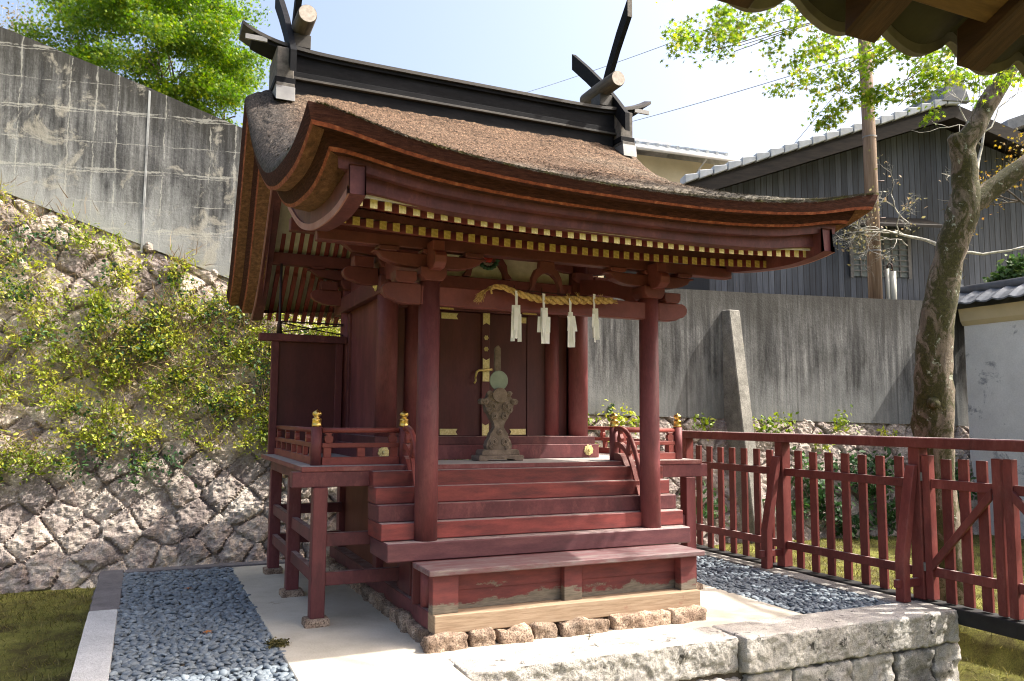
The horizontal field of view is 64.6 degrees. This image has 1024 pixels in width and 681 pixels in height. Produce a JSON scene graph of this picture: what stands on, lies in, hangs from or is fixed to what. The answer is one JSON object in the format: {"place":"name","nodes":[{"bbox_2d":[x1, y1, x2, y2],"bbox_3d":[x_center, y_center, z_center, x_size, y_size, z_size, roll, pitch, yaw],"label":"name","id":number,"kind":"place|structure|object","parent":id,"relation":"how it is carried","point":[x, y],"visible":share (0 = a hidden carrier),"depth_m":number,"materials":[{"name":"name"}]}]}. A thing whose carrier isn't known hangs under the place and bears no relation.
{"place":"outdoors","nodes":[
{"label":"outdoors","id":0,"kind":"place"},
{"bbox_2d":[108,567,295,680],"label":"pebble gravel","id":1,"kind":"structure","parent":0,"point":[211,599],"depth_m":5.64,"materials":[{"name":"grey gravel"}]},
{"bbox_2d":[265,637,291,648],"bbox_3d":[-1.540,1.999,5.337,0.177,0.067,0.188,3,-6,-24],"label":"moss tuft","id":2,"kind":"object","parent":1,"relation":"on","point":[281,642],"visible":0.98,"depth_m":5.31,"materials":[{"name":"green plant"}]},
{"bbox_2d":[0,534,1023,680],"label":"ground","id":3,"kind":"structure","parent":0,"point":[980,647],"depth_m":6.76,"materials":[{"name":"green plant"}]},
{"bbox_2d":[0,27,978,593],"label":"retaining wall","id":4,"kind":"structure","parent":3,"relation":"on","point":[142,169],"depth_m":9.96,"materials":[{"name":"stone"}]},
{"bbox_2d":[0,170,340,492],"bbox_3d":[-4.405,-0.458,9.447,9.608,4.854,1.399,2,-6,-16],"label":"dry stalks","id":5,"kind":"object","parent":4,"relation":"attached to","point":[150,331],"visible":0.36,"depth_m":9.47,"materials":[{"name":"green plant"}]},
{"bbox_2d":[0,182,470,495],"bbox_3d":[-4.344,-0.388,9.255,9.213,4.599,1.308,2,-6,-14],"label":"wall creeper","id":6,"kind":"object","parent":4,"relation":"attached to","point":[170,342],"depth_m":9.36,"materials":[{"name":"green plant"}]},
{"bbox_2d":[588,399,897,451],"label":"wall weeds","id":7,"kind":"object","parent":4,"relation":"attached to","point":[763,427],"depth_m":11.85,"materials":[{"name":"green plant"}]},
{"bbox_2d":[679,446,977,539],"bbox_3d":[4.944,2.273,11.849,5.583,1.680,0.633,2,-6,-19],"label":"wall ivy","id":8,"kind":"object","parent":4,"relation":"attached to","point":[891,516],"depth_m":11.84,"materials":[{"name":"green plant"}]},
{"bbox_2d":[70,548,960,680],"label":"stone platform","id":9,"kind":"structure","parent":3,"relation":"on","point":[352,635],"depth_m":5.71,"materials":[{"name":"stone"}]},
{"bbox_2d":[326,556,335,567],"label":"foundation stone","id":10,"kind":"object","parent":9,"relation":"on","point":[329,559],"visible":0.22,"depth_m":8.01,"materials":[{"name":"beige stone"}]},
{"bbox_2d":[329,561,337,570],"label":"foundation stone","id":11,"kind":"object","parent":9,"relation":"on","point":[331,564],"visible":0.11,"depth_m":7.87,"materials":[{"name":"beige stone"}]},
{"bbox_2d":[333,563,342,570],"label":"foundation stone","id":12,"kind":"object","parent":9,"relation":"on","point":[337,566],"visible":0.15,"depth_m":7.70,"materials":[{"name":"beige stone"}]},
{"bbox_2d":[355,583,366,594],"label":"foundation stone","id":13,"kind":"object","parent":9,"relation":"on","point":[358,586],"visible":0.09,"depth_m":6.88,"materials":[{"name":"beige stone"}]},
{"bbox_2d":[361,585,374,601],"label":"foundation stone","id":14,"kind":"object","parent":9,"relation":"on","point":[366,590],"visible":0.31,"depth_m":6.65,"materials":[{"name":"beige stone"}]},
{"bbox_2d":[369,591,377,606],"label":"foundation stone","id":15,"kind":"object","parent":9,"relation":"on","point":[371,597],"visible":0.19,"depth_m":6.54,"materials":[{"name":"beige stone"}]},
{"bbox_2d":[374,593,386,610],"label":"foundation stone","id":16,"kind":"object","parent":9,"relation":"on","point":[379,598],"visible":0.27,"depth_m":6.34,"materials":[{"name":"beige stone"}]},
{"bbox_2d":[380,600,395,617],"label":"foundation stone","id":17,"kind":"object","parent":9,"relation":"on","point":[386,606],"visible":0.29,"depth_m":6.14,"materials":[{"name":"beige stone"}]},
{"bbox_2d":[389,607,397,622],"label":"foundation stone","id":18,"kind":"object","parent":9,"relation":"on","point":[391,615],"visible":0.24,"depth_m":5.96,"materials":[{"name":"beige stone"}]},
{"bbox_2d":[394,608,412,632],"bbox_3d":[-0.725,2.025,5.814,0.228,0.188,0.286,3,-6,-24],"label":"foundation stone","id":19,"kind":"object","parent":9,"relation":"on","point":[401,615],"visible":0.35,"depth_m":5.70,"materials":[{"name":"beige stone"}]},
{"bbox_2d":[405,619,423,639],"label":"foundation stone","id":20,"kind":"object","parent":9,"relation":"on","point":[412,625],"visible":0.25,"depth_m":5.57,"materials":[{"name":"beige stone"}]},
{"bbox_2d":[414,627,430,642],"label":"foundation stone","id":21,"kind":"object","parent":9,"relation":"on","point":[420,633],"visible":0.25,"depth_m":5.40,"materials":[{"name":"beige stone"}]},
{"bbox_2d":[420,631,467,653],"bbox_3d":[-0.442,1.984,5.289,0.308,0.172,0.179,3,-6,-24],"label":"foundation stone","id":22,"kind":"object","parent":9,"relation":"on","point":[430,643],"visible":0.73,"depth_m":5.23,"materials":[{"name":"beige stone"}]},
{"bbox_2d":[466,627,495,646],"bbox_3d":[-0.212,2.001,5.411,0.208,0.170,0.157,3,-6,-24],"label":"foundation stone","id":23,"kind":"object","parent":9,"relation":"on","point":[482,637],"visible":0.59,"depth_m":5.35,"materials":[{"name":"beige stone"}]},
{"bbox_2d":[493,622,533,644],"bbox_3d":[0.007,2.006,5.491,0.261,0.167,0.188,3,-6,-24],"label":"foundation stone","id":24,"kind":"object","parent":9,"relation":"on","point":[520,633],"visible":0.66,"depth_m":5.44,"materials":[{"name":"beige stone"}]},
{"bbox_2d":[529,622,557,639],"bbox_3d":[0.207,2.017,5.596,0.206,0.156,0.140,3,-6,-24],"label":"foundation stone","id":25,"kind":"object","parent":9,"relation":"on","point":[540,630],"visible":0.52,"depth_m":5.55,"materials":[{"name":"beige stone"}]},
{"bbox_2d":[226,0,877,633],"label":"wooden shrine","id":26,"kind":"object","parent":9,"relation":"on","point":[396,220],"visible":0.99,"depth_m":6.54,"materials":[{"name":"brown wood"}]},
{"bbox_2d":[438,311,481,435],"bbox_3d":[-0.468,0.303,7.420,0.433,1.134,0.039,3,-6,-24],"label":"door leaf","id":27,"kind":"structure","parent":26,"relation":"in","point":[460,332],"depth_m":7.40,"materials":[{"name":"red wood"}]},
{"bbox_2d":[471,345,523,460],"bbox_3d":[-0.122,0.538,7.020,0.421,0.995,0.180,3,-6,-24],"label":"mirror stand","id":28,"kind":"object","parent":26,"relation":"on","point":[498,403],"visible":1,"depth_m":6.97,"materials":[{"name":"grey wood"}]},
{"bbox_2d":[489,314,526,435],"bbox_3d":[-0.064,0.324,7.602,0.433,1.134,0.039,3,-6,-24],"label":"door leaf","id":29,"kind":"structure","parent":26,"relation":"in","point":[513,353],"depth_m":7.62,"materials":[{"name":"red wood"}]},
{"bbox_2d":[473,284,617,304],"bbox_3d":[0.289,-0.327,6.240,1.254,0.163,0.111,3,-6,-24],"label":"straw rope","id":30,"kind":"object","parent":26,"relation":"hanging from","point":[576,299],"visible":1,"depth_m":6.24,"materials":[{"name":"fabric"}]},
{"bbox_2d":[511,290,521,341],"bbox_3d":[0.028,-0.184,6.082,0.086,0.388,0.047,3,-6,-24],"label":"paper streamer","id":31,"kind":"object","parent":30,"relation":"hanging from","point":[516,332],"visible":1,"depth_m":6.07,"materials":[{"name":"white paper"}]},
{"bbox_2d":[537,293,549,343],"bbox_3d":[0.245,-0.167,6.178,0.103,0.388,0.045,4,-6,-30],"label":"paper streamer","id":32,"kind":"object","parent":30,"relation":"hanging from","point":[543,326],"visible":1,"depth_m":6.17,"materials":[{"name":"white paper"}]},
{"bbox_2d":[567,298,576,346],"bbox_3d":[0.460,-0.138,6.274,0.088,0.385,0.049,3,-6,-24],"label":"paper streamer","id":33,"kind":"object","parent":30,"relation":"hanging from","point":[571,326],"visible":1,"depth_m":6.26,"materials":[{"name":"white paper"}]},
{"bbox_2d":[592,294,599,342],"bbox_3d":[0.651,-0.176,6.366,0.068,0.385,0.047,3,-6,-24],"label":"paper streamer","id":34,"kind":"object","parent":30,"relation":"hanging from","point":[595,327],"visible":1,"depth_m":6.36,"materials":[{"name":"white paper"}]},
{"bbox_2d":[554,616,609,636],"bbox_3d":[0.494,2.026,5.713,0.394,0.155,0.171,3,-6,-24],"label":"foundation stone","id":35,"kind":"object","parent":9,"relation":"on","point":[579,625],"visible":0.65,"depth_m":5.65,"materials":[{"name":"beige stone"}]},
{"bbox_2d":[605,609,670,629],"bbox_3d":[0.923,2.052,5.911,0.508,0.170,0.158,3,-6,-24],"label":"foundation stone","id":36,"kind":"object","parent":9,"relation":"on","point":[639,619],"visible":0.65,"depth_m":5.84,"materials":[{"name":"beige stone"}]},
{"bbox_2d":[667,604,706,623],"bbox_3d":[1.294,2.067,6.075,0.326,0.168,0.175,3,-6,-24],"label":"foundation stone","id":37,"kind":"object","parent":9,"relation":"on","point":[687,614],"visible":0.62,"depth_m":6.02,"materials":[{"name":"beige stone"}]},
{"bbox_2d":[672,430,1023,640],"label":"picket fence","id":38,"kind":"object","parent":9,"relation":"on","point":[777,470],"visible":0.88,"depth_m":7.70,"materials":[{"name":"red paint"}]},
{"bbox_2d":[920,455,1009,616],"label":"wooden gate","id":39,"kind":"structure","parent":38,"relation":"attached to","point":[982,487],"depth_m":6.44,"materials":[{"name":"red paint"}]},
{"bbox_2d":[1002,459,1023,619],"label":"wooden gate","id":40,"kind":"structure","parent":38,"relation":"attached to","point":[1013,500],"depth_m":6.06,"materials":[{"name":"red paint"}]},
{"bbox_2d":[655,0,1023,605],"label":"mossy maple tree","id":41,"kind":"object","parent":3,"relation":"on","point":[933,410],"visible":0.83,"depth_m":7.65,"materials":[{"name":"green plant"}]},
{"bbox_2d":[957,277,1023,538],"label":"plaster wall","id":42,"kind":"structure","parent":3,"relation":"on","point":[991,315],"depth_m":12.70,"materials":[{"name":"white paint"}]},
{"bbox_2d":[0,0,1023,156],"label":"sky","id":43,"kind":"structure","parent":0,"point":[520,45],"materials":[{"name":"white"}]},
{"bbox_2d":[697,555,890,613],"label":"pebble gravel","id":44,"kind":"structure","parent":0,"point":[795,595],"depth_m":7.22,"materials":[{"name":"grey gravel"}]},
{"bbox_2d":[717,0,1023,76],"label":"hall eave","id":45,"kind":"object","parent":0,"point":[983,37],"visible":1,"depth_m":2.00,"materials":[{"name":"brown wood"}]},
{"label":"upper terrace","id":46,"kind":"structure","parent":0,"visible":0},
{"bbox_2d":[0,0,107,67],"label":"bare pale tree","id":47,"kind":"object","parent":46,"relation":"on","point":[12,17],"visible":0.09,"depth_m":21.82,"materials":[{"name":"green plant"}]},
{"bbox_2d":[5,0,271,127],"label":"green maple tree","id":48,"kind":"object","parent":46,"relation":"on","point":[217,25],"visible":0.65,"depth_m":20.51,"materials":[{"name":"green plant"}]},
{"bbox_2d":[598,139,741,277],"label":"beige house","id":49,"kind":"structure","parent":46,"relation":"on","point":[669,161],"depth_m":26.21,"materials":[{"name":"beige paint"}]},
{"bbox_2d":[604,69,1023,300],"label":"black house","id":50,"kind":"structure","parent":46,"relation":"on","point":[828,164],"depth_m":15.45,"materials":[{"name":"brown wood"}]},
{"bbox_2d":[853,232,907,277],"bbox_3d":[7.000,-1.629,15.421,1.100,0.843,0.026,1,-6,-6],"label":"window","id":51,"kind":"structure","parent":50,"relation":"in","point":[903,252],"depth_m":15.42,"materials":[{"name":"grey glass"}]},
{"bbox_2d":[858,39,896,298],"bbox_3d":[6.247,-3.536,14.018,0.658,7.008,0.335,3,-6,-24],"label":"utility pole","id":52,"kind":"object","parent":46,"relation":"on","point":[875,288],"visible":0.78,"depth_m":13.81,"materials":[{"name":"wood"}]},
{"bbox_2d":[529,14,746,91],"bbox_3d":[2.998,-7.907,22.613,0.016,4.413,17.693,2,-6,-20],"label":"power line","id":53,"kind":"object","parent":52,"relation":"attached to","point":[619,61],"visible":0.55,"depth_m":22.25,"materials":[{"name":"metal"}]},
{"bbox_2d":[632,55,856,121],"bbox_3d":[3.495,-6.254,22.532,0.016,4.114,17.460,2,-6,-17],"label":"power line","id":54,"kind":"object","parent":52,"relation":"attached to","point":[741,90],"visible":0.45,"depth_m":17.67,"materials":[{"name":"metal"}]},
{"bbox_2d":[794,70,854,143],"bbox_3d":[5.691,-4.109,15.668,0.012,1.260,3.494,2,-6,-14],"label":"power line","id":55,"kind":"object","parent":52,"relation":"attached to","point":[815,118],"visible":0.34,"depth_m":15.38,"materials":[{"name":"metal"}]},
{"bbox_2d":[833,73,1023,276],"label":"lichened tree","id":56,"kind":"object","parent":46,"relation":"on","point":[896,232],"visible":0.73,"depth_m":13.63,"materials":[{"name":"grey plant"}]},
{"bbox_2d":[975,125,1023,234],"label":"yellowing branch tree","id":57,"kind":"object","parent":46,"relation":"on","point":[1013,194],"visible":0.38,"depth_m":14.79,"materials":[{"name":"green plant"}]},
{"bbox_2d":[982,252,1023,282],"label":"round bush","id":58,"kind":"object","parent":46,"relation":"on","point":[1015,267],"visible":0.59,"depth_m":13.03,"materials":[{"name":"green plant"}]},
{"bbox_2d":[1001,114,1023,132],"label":"pink house","id":59,"kind":"structure","parent":46,"relation":"on","point":[1016,122],"depth_m":17.12,"materials":[{"name":"grey tile"}]}
]}

